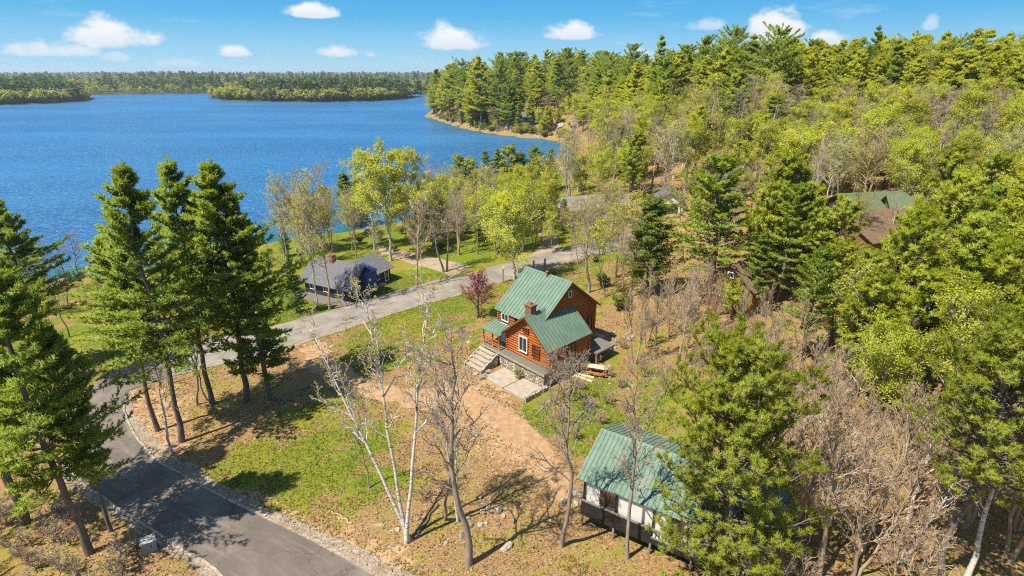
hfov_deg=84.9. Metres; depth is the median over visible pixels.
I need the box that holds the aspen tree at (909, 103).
[879,86,941,139]
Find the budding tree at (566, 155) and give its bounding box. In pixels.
[552,127,582,196]
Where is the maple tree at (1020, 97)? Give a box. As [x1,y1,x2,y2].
[989,88,1023,133]
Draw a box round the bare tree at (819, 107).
[809,95,840,130]
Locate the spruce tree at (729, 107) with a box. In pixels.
[716,100,733,129]
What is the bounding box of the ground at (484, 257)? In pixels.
[0,91,1023,575]
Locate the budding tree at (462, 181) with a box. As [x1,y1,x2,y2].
[455,178,476,215]
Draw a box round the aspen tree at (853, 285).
[823,253,895,379]
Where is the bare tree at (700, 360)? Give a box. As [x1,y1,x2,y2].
[688,337,711,393]
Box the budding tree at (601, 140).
[585,130,613,191]
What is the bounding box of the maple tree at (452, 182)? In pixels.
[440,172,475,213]
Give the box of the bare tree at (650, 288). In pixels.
[637,260,657,328]
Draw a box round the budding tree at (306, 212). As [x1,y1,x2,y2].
[289,158,339,308]
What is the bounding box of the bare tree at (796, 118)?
[782,109,813,129]
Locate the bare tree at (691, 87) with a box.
[682,79,696,104]
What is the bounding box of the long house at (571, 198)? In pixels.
[547,192,633,223]
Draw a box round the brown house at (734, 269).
[704,257,790,317]
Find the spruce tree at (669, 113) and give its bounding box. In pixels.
[659,100,678,125]
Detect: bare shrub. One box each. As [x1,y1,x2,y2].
[635,349,656,376]
[651,346,684,395]
[699,313,733,346]
[729,314,768,337]
[765,531,830,575]
[766,330,791,365]
[773,340,808,386]
[785,413,850,467]
[787,453,828,520]
[831,483,862,528]
[833,376,857,417]
[839,409,884,479]
[868,406,898,442]
[895,422,928,462]
[921,405,964,456]
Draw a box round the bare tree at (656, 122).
[645,114,671,186]
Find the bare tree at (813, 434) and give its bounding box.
[772,376,853,485]
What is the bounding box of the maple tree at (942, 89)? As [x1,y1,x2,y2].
[907,76,960,124]
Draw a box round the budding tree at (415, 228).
[406,214,427,258]
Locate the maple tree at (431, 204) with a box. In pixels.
[410,172,456,245]
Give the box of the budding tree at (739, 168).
[719,156,744,204]
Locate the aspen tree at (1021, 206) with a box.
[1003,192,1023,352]
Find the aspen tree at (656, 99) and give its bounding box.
[634,90,662,134]
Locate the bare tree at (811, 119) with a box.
[805,105,832,159]
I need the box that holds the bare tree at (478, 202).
[465,194,483,254]
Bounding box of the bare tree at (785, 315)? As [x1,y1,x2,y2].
[771,300,798,342]
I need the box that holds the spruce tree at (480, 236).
[474,220,485,244]
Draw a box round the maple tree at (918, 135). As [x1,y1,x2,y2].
[873,129,939,192]
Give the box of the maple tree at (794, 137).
[762,118,835,179]
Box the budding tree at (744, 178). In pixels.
[739,168,753,201]
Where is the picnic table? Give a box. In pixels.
[586,363,608,377]
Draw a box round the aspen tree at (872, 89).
[844,79,901,126]
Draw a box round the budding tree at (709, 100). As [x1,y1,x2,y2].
[699,90,716,119]
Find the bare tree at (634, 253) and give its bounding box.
[613,212,647,296]
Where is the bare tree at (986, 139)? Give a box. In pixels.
[952,120,1000,161]
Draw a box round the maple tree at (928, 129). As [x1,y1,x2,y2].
[895,119,967,187]
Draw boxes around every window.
[384,270,388,281]
[501,312,508,322]
[501,322,506,341]
[519,335,527,353]
[522,327,528,333]
[532,343,539,359]
[568,342,575,354]
[588,316,592,329]
[599,490,617,510]
[670,517,683,546]
[727,271,734,278]
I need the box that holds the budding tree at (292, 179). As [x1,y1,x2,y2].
[270,164,311,263]
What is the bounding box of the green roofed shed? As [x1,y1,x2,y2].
[881,195,938,208]
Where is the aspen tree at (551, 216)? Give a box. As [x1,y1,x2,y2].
[542,211,562,252]
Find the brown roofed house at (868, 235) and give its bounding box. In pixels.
[823,205,914,261]
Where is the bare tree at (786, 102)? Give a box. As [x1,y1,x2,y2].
[780,89,804,129]
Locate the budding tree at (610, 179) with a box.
[599,178,623,221]
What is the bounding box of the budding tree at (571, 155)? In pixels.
[558,140,583,189]
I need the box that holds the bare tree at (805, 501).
[774,414,838,547]
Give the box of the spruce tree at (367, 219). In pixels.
[346,179,373,224]
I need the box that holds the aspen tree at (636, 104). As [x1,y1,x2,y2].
[618,96,646,138]
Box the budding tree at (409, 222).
[401,212,415,250]
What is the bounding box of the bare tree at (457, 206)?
[443,181,470,254]
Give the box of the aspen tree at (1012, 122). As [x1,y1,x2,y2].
[975,94,1023,158]
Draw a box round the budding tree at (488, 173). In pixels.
[474,161,500,197]
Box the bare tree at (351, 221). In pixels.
[341,189,362,257]
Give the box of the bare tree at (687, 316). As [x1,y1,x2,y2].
[672,281,706,370]
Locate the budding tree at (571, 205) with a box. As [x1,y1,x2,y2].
[559,196,585,246]
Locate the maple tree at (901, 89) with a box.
[890,83,937,117]
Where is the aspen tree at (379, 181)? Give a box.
[349,136,413,260]
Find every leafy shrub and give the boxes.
[354,234,363,243]
[375,230,383,238]
[392,242,397,250]
[397,226,404,233]
[437,240,444,249]
[517,127,527,132]
[528,126,535,133]
[541,130,547,136]
[595,272,610,286]
[611,290,630,309]
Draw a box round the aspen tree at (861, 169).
[838,145,880,192]
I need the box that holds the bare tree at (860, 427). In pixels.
[859,405,903,467]
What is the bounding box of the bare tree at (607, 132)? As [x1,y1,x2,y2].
[589,112,623,144]
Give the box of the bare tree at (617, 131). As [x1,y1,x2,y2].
[604,119,627,181]
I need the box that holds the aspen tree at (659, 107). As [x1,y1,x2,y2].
[642,97,668,158]
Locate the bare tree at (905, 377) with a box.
[890,323,929,428]
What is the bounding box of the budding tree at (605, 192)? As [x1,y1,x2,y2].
[585,178,617,216]
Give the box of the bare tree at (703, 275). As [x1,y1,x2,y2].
[681,256,716,324]
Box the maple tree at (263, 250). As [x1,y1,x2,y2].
[258,243,283,271]
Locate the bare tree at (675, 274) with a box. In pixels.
[663,254,690,325]
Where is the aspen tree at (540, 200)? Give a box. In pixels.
[528,188,547,239]
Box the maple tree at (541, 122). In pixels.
[539,118,551,128]
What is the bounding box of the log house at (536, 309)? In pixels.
[481,266,614,386]
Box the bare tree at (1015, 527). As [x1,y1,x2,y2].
[1012,456,1023,531]
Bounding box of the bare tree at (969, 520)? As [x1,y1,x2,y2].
[961,414,1023,528]
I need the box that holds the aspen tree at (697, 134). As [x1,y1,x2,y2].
[673,125,708,190]
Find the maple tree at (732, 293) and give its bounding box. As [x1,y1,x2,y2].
[711,270,752,317]
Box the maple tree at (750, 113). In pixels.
[740,100,762,139]
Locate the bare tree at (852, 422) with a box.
[818,413,858,504]
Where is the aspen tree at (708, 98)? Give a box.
[700,74,724,119]
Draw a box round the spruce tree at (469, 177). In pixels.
[465,173,477,195]
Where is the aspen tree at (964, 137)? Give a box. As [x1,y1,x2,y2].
[939,127,995,174]
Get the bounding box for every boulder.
[458,532,464,538]
[479,374,487,378]
[486,369,493,373]
[500,541,512,551]
[557,122,564,127]
[560,498,565,503]
[570,118,580,126]
[572,487,580,496]
[575,492,582,498]
[595,333,604,339]
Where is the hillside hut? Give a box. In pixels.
[736,150,752,174]
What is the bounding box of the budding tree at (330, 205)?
[312,185,338,251]
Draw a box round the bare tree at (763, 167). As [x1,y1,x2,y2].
[742,159,768,213]
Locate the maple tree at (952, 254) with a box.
[928,224,970,292]
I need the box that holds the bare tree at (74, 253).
[60,229,89,291]
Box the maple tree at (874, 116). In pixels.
[837,101,930,177]
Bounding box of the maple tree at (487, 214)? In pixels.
[472,183,517,254]
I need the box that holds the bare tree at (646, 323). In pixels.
[637,299,661,347]
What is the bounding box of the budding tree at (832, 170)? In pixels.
[809,128,862,196]
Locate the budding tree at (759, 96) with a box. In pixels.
[748,72,781,138]
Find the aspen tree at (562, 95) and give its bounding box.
[554,87,568,109]
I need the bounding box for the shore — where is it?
[0,97,93,104]
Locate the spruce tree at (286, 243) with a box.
[277,225,291,253]
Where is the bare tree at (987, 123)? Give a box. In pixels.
[974,101,1001,158]
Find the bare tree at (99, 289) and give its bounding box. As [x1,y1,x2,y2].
[90,275,107,322]
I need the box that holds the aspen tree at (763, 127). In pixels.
[740,114,784,196]
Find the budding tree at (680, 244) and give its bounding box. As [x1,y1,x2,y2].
[669,231,694,271]
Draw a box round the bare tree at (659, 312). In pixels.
[644,283,671,358]
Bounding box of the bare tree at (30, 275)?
[22,263,46,313]
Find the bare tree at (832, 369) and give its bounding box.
[797,327,856,447]
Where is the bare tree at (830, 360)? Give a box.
[808,347,851,421]
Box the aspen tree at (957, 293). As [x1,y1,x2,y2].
[903,263,1022,434]
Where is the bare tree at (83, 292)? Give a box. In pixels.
[76,278,91,315]
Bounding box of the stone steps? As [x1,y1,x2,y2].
[464,345,497,373]
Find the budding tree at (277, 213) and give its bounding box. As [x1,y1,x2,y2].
[257,168,298,264]
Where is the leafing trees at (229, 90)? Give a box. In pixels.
[0,72,437,103]
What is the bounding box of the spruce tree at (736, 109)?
[723,93,745,144]
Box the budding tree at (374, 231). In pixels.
[367,216,381,252]
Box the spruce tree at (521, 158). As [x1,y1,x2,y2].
[507,149,530,182]
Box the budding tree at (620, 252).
[611,235,636,287]
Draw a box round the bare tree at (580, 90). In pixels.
[575,82,587,120]
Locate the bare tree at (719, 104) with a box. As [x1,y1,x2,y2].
[707,90,726,130]
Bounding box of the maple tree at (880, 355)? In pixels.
[820,306,950,430]
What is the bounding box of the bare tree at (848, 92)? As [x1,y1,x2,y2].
[841,86,872,131]
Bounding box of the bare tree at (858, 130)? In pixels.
[844,115,865,185]
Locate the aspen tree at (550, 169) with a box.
[535,150,559,189]
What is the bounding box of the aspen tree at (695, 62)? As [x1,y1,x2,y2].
[683,55,703,98]
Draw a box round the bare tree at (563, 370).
[535,339,579,404]
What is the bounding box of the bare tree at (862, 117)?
[852,102,874,169]
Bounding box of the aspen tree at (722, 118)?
[710,114,732,154]
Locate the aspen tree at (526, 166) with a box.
[516,163,537,175]
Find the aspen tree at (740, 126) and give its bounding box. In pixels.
[721,113,753,194]
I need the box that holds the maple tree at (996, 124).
[975,117,1019,159]
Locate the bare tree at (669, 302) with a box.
[661,280,684,337]
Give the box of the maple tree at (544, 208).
[522,186,553,245]
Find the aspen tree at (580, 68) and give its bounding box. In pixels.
[572,64,591,91]
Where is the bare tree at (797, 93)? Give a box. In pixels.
[779,83,814,118]
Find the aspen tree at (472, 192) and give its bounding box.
[466,181,491,232]
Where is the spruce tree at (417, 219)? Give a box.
[411,188,426,238]
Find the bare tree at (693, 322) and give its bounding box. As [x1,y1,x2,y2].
[671,289,701,359]
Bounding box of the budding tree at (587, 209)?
[577,196,603,250]
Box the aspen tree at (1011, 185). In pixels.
[963,171,1022,221]
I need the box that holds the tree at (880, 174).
[875,126,904,187]
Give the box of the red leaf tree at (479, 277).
[458,267,498,317]
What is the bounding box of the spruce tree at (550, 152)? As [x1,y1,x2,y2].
[541,148,561,185]
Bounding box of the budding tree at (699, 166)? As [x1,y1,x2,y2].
[678,158,709,217]
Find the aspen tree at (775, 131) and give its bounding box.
[753,117,782,179]
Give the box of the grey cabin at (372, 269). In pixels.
[292,252,393,307]
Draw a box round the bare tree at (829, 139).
[821,121,838,182]
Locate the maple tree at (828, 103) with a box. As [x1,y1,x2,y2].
[814,97,844,138]
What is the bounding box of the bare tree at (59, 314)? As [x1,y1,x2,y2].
[41,275,70,336]
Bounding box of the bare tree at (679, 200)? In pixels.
[674,179,690,225]
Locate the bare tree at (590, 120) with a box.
[581,113,593,153]
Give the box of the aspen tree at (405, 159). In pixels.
[388,146,429,243]
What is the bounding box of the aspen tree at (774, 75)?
[756,67,784,111]
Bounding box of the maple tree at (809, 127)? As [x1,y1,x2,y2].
[775,118,834,171]
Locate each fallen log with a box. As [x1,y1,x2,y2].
[331,511,351,523]
[416,504,438,533]
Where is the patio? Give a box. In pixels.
[486,367,540,399]
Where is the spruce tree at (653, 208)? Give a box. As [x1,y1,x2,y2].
[616,187,695,297]
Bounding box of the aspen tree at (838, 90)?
[823,75,860,104]
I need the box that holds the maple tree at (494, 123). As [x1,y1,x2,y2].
[491,119,499,128]
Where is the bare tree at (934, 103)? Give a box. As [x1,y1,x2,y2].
[918,88,951,124]
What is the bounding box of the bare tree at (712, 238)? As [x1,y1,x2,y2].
[701,220,730,263]
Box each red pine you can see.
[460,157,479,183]
[495,143,524,174]
[507,162,522,180]
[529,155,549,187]
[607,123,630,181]
[614,128,648,199]
[644,309,837,575]
[653,78,673,123]
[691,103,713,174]
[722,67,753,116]
[738,176,790,266]
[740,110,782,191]
[741,147,804,245]
[757,150,817,251]
[788,180,845,298]
[807,236,863,347]
[809,192,867,262]
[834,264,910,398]
[839,248,894,364]
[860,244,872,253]
[870,197,941,318]
[882,207,957,318]
[899,297,1023,575]
[908,209,1017,386]
[914,138,983,211]
[915,164,997,308]
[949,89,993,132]
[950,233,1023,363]
[955,147,1018,221]
[964,223,1023,310]
[966,236,1023,341]
[968,212,1023,291]
[987,162,1023,278]
[1007,279,1023,362]
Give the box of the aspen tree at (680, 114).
[666,103,686,128]
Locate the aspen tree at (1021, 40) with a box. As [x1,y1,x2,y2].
[1001,33,1023,66]
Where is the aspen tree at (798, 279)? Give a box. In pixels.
[794,260,831,304]
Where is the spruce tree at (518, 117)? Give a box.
[514,101,522,126]
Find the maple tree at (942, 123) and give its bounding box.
[919,112,961,142]
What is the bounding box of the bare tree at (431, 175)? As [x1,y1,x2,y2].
[416,157,450,189]
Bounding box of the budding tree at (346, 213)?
[333,184,366,250]
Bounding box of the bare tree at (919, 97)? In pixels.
[885,85,936,127]
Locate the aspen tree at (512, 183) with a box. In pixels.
[504,171,536,251]
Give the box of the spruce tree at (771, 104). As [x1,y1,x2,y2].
[745,90,786,143]
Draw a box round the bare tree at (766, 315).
[759,278,778,322]
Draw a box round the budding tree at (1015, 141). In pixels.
[970,123,1023,182]
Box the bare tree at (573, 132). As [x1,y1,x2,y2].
[564,117,583,146]
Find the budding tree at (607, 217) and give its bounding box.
[601,205,613,238]
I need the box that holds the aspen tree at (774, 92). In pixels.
[761,85,790,118]
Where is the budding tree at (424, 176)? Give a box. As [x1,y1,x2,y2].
[412,170,442,241]
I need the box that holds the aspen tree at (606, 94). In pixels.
[597,82,617,113]
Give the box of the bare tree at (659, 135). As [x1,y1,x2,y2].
[648,114,668,172]
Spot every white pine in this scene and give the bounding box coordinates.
[0,198,91,359]
[0,264,149,556]
[0,283,97,526]
[3,259,55,376]
[26,324,132,532]
[64,230,197,431]
[73,159,253,443]
[142,154,273,404]
[154,157,325,402]
[197,190,294,400]
[423,69,443,116]
[438,56,481,124]
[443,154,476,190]
[474,166,499,192]
[475,56,519,131]
[480,72,505,118]
[488,148,506,189]
[489,51,508,86]
[495,83,523,129]
[500,52,513,81]
[503,57,525,86]
[506,51,522,80]
[507,74,526,115]
[513,51,528,61]
[516,56,535,100]
[518,78,544,109]
[521,145,546,179]
[525,60,547,98]
[541,49,552,86]
[543,50,556,71]
[546,59,563,90]
[546,59,571,109]
[548,55,573,104]
[553,47,576,65]
[557,59,582,104]
[564,56,587,105]
[573,47,590,61]
[574,65,603,92]
[580,53,587,65]
[583,66,602,122]
[584,69,604,87]
[585,53,599,64]
[593,50,607,72]
[593,60,625,85]
[597,51,627,70]
[608,56,642,96]
[621,43,648,66]
[626,55,632,67]
[634,57,690,108]
[636,33,673,100]
[637,54,652,66]
[644,45,697,86]
[649,148,770,304]
[667,43,701,102]
[691,34,717,80]
[694,32,752,120]
[712,23,749,63]
[713,53,753,131]
[733,21,816,115]
[738,33,767,103]
[740,232,779,315]
[743,40,791,110]
[753,180,828,304]
[777,243,850,361]
[778,205,810,280]
[786,37,799,44]
[798,38,824,109]
[821,56,848,100]
[823,42,879,87]
[865,24,883,55]
[879,37,911,98]
[897,30,931,46]
[940,31,979,108]
[946,183,1020,295]
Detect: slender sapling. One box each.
[184,308,209,400]
[346,388,374,488]
[412,369,466,520]
[557,202,566,239]
[561,208,582,263]
[564,214,576,257]
[573,200,584,241]
[580,219,612,297]
[586,194,614,254]
[600,228,619,269]
[601,192,629,250]
[602,201,626,254]
[602,218,621,269]
[603,194,639,275]
[605,179,622,202]
[610,181,631,226]
[612,225,628,280]
[615,205,628,247]
[622,189,654,256]
[637,176,647,217]
[733,171,757,218]
[735,177,749,220]
[745,159,760,206]
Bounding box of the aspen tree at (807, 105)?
[782,95,823,134]
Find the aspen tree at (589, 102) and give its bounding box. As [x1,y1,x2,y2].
[582,90,594,130]
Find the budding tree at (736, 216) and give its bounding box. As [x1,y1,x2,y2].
[724,202,746,241]
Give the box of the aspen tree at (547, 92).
[543,82,552,103]
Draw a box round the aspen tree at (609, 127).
[594,114,621,144]
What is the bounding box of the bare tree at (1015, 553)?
[992,414,1023,563]
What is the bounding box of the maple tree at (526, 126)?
[521,122,529,130]
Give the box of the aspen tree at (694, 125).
[673,111,713,184]
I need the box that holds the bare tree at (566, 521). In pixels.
[518,346,604,547]
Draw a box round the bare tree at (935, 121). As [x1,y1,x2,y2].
[918,100,957,183]
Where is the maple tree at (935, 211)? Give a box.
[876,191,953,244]
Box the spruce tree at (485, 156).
[475,151,497,195]
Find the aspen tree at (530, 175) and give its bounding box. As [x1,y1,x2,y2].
[520,168,541,200]
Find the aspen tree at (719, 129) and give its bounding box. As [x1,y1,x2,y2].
[703,105,730,173]
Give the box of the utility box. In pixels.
[138,533,157,555]
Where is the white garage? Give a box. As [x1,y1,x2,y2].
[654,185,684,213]
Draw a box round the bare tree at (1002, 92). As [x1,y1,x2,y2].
[958,78,1018,151]
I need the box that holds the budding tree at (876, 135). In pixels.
[835,124,899,191]
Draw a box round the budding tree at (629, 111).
[613,102,641,167]
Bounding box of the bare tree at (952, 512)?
[942,424,981,526]
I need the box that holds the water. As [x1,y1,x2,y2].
[0,94,569,278]
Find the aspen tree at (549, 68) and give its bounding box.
[545,57,553,101]
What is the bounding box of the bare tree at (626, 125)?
[613,114,646,187]
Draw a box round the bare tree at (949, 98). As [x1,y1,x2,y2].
[941,86,959,117]
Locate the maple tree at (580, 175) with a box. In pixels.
[565,145,600,194]
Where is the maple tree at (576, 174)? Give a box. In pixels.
[560,153,592,191]
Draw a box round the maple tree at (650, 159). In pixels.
[619,125,665,179]
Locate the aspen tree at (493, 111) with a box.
[487,106,496,123]
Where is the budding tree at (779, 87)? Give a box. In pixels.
[754,75,795,111]
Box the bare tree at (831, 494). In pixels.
[794,380,894,575]
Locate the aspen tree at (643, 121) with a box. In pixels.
[629,102,669,164]
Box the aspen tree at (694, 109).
[686,102,700,123]
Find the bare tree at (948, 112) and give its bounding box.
[929,92,966,126]
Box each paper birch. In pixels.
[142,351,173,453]
[297,260,457,544]
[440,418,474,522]
[668,128,679,178]
[676,101,694,169]
[708,99,721,156]
[747,75,766,119]
[767,105,783,169]
[809,131,831,180]
[810,154,826,189]
[886,190,914,224]
[890,392,980,566]
[963,417,1023,575]
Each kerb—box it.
[78,480,223,575]
[123,405,266,516]
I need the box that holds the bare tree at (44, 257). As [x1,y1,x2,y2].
[24,238,53,289]
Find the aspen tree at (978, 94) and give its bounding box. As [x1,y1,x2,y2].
[945,71,1002,133]
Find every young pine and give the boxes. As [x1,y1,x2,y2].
[424,89,437,113]
[431,64,458,120]
[431,83,446,118]
[455,55,496,128]
[456,80,479,126]
[474,89,485,119]
[504,89,526,115]
[509,69,525,91]
[520,64,531,97]
[521,94,539,120]
[523,54,543,78]
[524,78,551,108]
[525,60,548,106]
[541,106,554,132]
[546,71,570,108]
[571,66,591,95]
[573,98,593,132]
[576,81,593,128]
[584,87,604,132]
[588,58,598,68]
[592,70,617,114]
[607,78,624,119]
[609,78,635,111]
[614,55,622,67]
[617,62,645,123]
[624,65,653,111]
[657,50,694,104]
[681,53,716,99]
[681,65,718,108]
[695,45,734,129]
[743,61,759,106]
[761,51,797,92]
[771,47,806,129]
[785,44,831,108]
[788,46,825,102]
[795,41,807,57]
[799,49,831,103]
[809,60,841,106]
[818,39,826,49]
[820,44,842,96]
[820,45,833,71]
[822,42,864,100]
[825,47,870,113]
[833,40,848,54]
[846,37,859,49]
[847,36,868,49]
[856,52,895,108]
[859,56,884,105]
[880,39,889,52]
[886,41,910,83]
[889,40,934,85]
[891,34,931,79]
[893,54,932,98]
[922,53,956,123]
[923,33,933,55]
[928,41,948,68]
[929,47,981,108]
[930,48,994,103]
[933,30,953,52]
[959,37,1000,88]
[962,27,991,58]
[977,54,1006,99]
[983,28,1000,51]
[984,45,1014,89]
[985,37,1013,66]
[985,53,1023,104]
[997,49,1022,99]
[1000,68,1023,95]
[1005,42,1023,66]
[1005,48,1019,85]
[1006,31,1016,48]
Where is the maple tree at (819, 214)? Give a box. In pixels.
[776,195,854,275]
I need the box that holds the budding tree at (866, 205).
[836,182,884,229]
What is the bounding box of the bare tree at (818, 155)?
[807,137,835,189]
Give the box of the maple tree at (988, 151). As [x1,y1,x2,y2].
[973,140,1022,183]
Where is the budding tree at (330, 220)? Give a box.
[321,196,339,245]
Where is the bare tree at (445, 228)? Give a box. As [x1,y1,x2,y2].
[405,183,471,272]
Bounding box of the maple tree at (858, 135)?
[801,119,888,193]
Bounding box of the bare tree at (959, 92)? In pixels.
[947,81,971,136]
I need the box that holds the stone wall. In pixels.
[523,385,548,402]
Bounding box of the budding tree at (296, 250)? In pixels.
[279,188,301,252]
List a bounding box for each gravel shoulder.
[55,460,217,575]
[123,390,413,575]
[236,246,629,360]
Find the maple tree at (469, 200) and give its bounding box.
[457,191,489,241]
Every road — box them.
[69,358,373,575]
[160,223,670,375]
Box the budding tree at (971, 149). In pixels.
[941,127,986,170]
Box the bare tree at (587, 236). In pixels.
[570,209,606,292]
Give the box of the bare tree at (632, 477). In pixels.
[609,343,672,559]
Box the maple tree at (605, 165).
[580,147,622,188]
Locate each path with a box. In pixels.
[376,245,471,276]
[527,226,558,256]
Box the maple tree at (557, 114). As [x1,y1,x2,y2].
[551,107,563,123]
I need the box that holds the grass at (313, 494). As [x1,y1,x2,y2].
[15,258,1017,575]
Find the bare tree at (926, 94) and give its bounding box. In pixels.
[914,86,928,122]
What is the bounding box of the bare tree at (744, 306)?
[734,274,772,363]
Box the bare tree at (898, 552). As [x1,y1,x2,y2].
[877,493,957,575]
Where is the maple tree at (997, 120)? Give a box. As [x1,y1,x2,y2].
[981,99,1011,135]
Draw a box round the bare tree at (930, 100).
[911,86,939,118]
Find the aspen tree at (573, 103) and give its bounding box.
[567,92,582,128]
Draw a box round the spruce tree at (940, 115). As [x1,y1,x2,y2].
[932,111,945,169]
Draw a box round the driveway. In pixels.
[301,341,573,508]
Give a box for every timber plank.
[573,373,593,378]
[574,374,592,382]
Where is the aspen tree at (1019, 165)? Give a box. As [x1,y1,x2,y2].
[983,144,1023,202]
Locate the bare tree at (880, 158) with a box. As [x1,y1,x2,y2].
[851,118,920,191]
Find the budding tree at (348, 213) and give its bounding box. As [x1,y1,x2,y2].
[338,193,358,239]
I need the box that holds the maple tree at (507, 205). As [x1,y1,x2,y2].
[474,177,552,279]
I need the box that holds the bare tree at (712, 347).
[702,326,726,376]
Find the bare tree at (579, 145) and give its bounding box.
[566,130,583,180]
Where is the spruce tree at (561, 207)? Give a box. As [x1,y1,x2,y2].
[555,197,569,233]
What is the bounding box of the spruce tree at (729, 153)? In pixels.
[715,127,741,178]
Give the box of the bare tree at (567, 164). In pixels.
[557,132,581,196]
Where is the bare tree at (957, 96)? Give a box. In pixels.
[948,84,966,114]
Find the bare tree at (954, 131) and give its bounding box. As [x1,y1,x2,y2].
[930,117,981,192]
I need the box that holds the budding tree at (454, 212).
[444,195,468,237]
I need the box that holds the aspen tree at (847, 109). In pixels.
[825,90,862,142]
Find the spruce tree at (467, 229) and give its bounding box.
[461,195,472,233]
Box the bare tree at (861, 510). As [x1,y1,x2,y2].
[834,414,940,575]
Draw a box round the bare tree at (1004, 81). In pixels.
[986,80,1023,103]
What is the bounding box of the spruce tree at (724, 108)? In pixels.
[710,106,726,148]
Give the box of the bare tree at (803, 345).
[791,287,823,369]
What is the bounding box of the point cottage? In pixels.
[520,112,546,124]
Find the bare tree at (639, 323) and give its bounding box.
[620,284,653,363]
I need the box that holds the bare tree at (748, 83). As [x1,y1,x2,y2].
[735,75,754,106]
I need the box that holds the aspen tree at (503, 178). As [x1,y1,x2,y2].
[491,170,517,201]
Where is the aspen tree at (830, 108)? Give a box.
[814,101,842,137]
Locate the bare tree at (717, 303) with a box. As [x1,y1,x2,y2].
[699,263,727,331]
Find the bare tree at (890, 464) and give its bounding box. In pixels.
[873,410,931,528]
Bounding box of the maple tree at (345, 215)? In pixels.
[336,193,367,235]
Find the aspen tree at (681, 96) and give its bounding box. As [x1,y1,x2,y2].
[668,91,685,116]
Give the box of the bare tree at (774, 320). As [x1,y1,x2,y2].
[757,306,784,396]
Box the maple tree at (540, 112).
[534,107,545,124]
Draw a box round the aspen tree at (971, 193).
[952,182,1003,221]
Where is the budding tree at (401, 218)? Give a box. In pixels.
[397,204,411,237]
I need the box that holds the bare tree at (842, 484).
[819,421,869,548]
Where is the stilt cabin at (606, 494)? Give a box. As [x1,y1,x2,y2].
[577,422,788,575]
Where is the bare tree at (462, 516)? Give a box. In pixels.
[400,306,500,566]
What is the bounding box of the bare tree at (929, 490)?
[904,407,972,512]
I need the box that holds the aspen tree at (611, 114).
[606,110,622,148]
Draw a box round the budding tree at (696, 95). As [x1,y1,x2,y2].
[676,89,709,125]
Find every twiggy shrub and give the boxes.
[0,489,9,507]
[0,501,15,524]
[0,517,7,535]
[0,526,31,549]
[7,542,30,562]
[18,568,31,575]
[21,547,49,570]
[28,514,48,533]
[34,515,67,543]
[43,497,66,519]
[43,544,75,570]
[52,526,77,543]
[55,497,84,522]
[59,555,80,575]
[69,566,100,575]
[95,543,135,575]
[100,528,147,556]
[107,564,129,575]
[569,426,582,439]
[575,378,586,388]
[578,394,594,406]
[580,360,589,371]
[590,353,602,362]
[595,409,608,423]
[601,391,615,403]
[604,366,614,376]
[615,374,625,386]
[616,338,627,347]
[620,399,630,411]
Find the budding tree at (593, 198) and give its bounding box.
[574,191,608,245]
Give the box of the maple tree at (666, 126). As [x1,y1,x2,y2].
[649,114,689,162]
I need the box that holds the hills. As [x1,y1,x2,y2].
[0,75,440,94]
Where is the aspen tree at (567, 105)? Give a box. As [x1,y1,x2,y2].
[559,96,575,126]
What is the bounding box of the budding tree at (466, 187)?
[458,179,481,209]
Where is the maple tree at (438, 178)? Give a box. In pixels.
[424,169,452,209]
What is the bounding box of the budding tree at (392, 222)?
[379,192,406,244]
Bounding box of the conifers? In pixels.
[0,70,440,100]
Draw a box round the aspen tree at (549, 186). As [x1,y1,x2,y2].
[538,179,559,228]
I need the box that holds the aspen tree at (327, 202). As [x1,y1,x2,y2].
[316,185,337,241]
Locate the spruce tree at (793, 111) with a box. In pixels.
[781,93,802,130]
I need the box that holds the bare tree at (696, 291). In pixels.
[679,267,709,346]
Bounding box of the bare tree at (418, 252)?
[401,190,432,287]
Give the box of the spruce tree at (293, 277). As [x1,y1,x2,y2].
[283,253,308,312]
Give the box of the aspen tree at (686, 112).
[681,97,698,123]
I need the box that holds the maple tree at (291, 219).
[280,191,330,251]
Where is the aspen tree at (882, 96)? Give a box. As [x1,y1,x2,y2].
[864,84,893,111]
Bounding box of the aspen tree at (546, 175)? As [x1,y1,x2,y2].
[536,165,566,225]
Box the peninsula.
[208,96,422,101]
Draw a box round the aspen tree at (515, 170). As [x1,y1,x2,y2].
[508,165,527,193]
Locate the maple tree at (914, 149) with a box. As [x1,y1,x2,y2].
[883,129,945,195]
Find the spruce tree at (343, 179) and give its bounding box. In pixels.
[333,168,367,225]
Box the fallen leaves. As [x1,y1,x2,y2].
[7,236,1019,575]
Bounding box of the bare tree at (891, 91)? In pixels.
[879,79,899,103]
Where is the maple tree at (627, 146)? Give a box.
[608,139,658,192]
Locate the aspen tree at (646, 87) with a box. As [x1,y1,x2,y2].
[636,80,660,108]
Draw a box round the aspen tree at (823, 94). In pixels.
[814,86,833,112]
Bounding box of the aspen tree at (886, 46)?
[873,34,909,61]
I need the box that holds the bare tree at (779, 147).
[768,123,800,169]
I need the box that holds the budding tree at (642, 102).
[636,93,645,114]
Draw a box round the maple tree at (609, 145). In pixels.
[582,137,615,174]
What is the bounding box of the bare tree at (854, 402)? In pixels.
[832,362,881,447]
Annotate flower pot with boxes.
[512,367,524,378]
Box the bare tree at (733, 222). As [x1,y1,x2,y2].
[723,207,740,252]
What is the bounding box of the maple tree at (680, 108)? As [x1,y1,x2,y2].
[672,102,687,127]
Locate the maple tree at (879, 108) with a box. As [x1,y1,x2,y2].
[866,93,940,158]
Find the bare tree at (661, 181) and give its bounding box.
[650,172,671,221]
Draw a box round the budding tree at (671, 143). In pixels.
[648,116,697,187]
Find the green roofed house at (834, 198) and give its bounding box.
[822,190,909,215]
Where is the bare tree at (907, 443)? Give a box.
[848,399,932,553]
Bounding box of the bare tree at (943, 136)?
[909,123,953,195]
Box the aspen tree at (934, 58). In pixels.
[896,33,952,87]

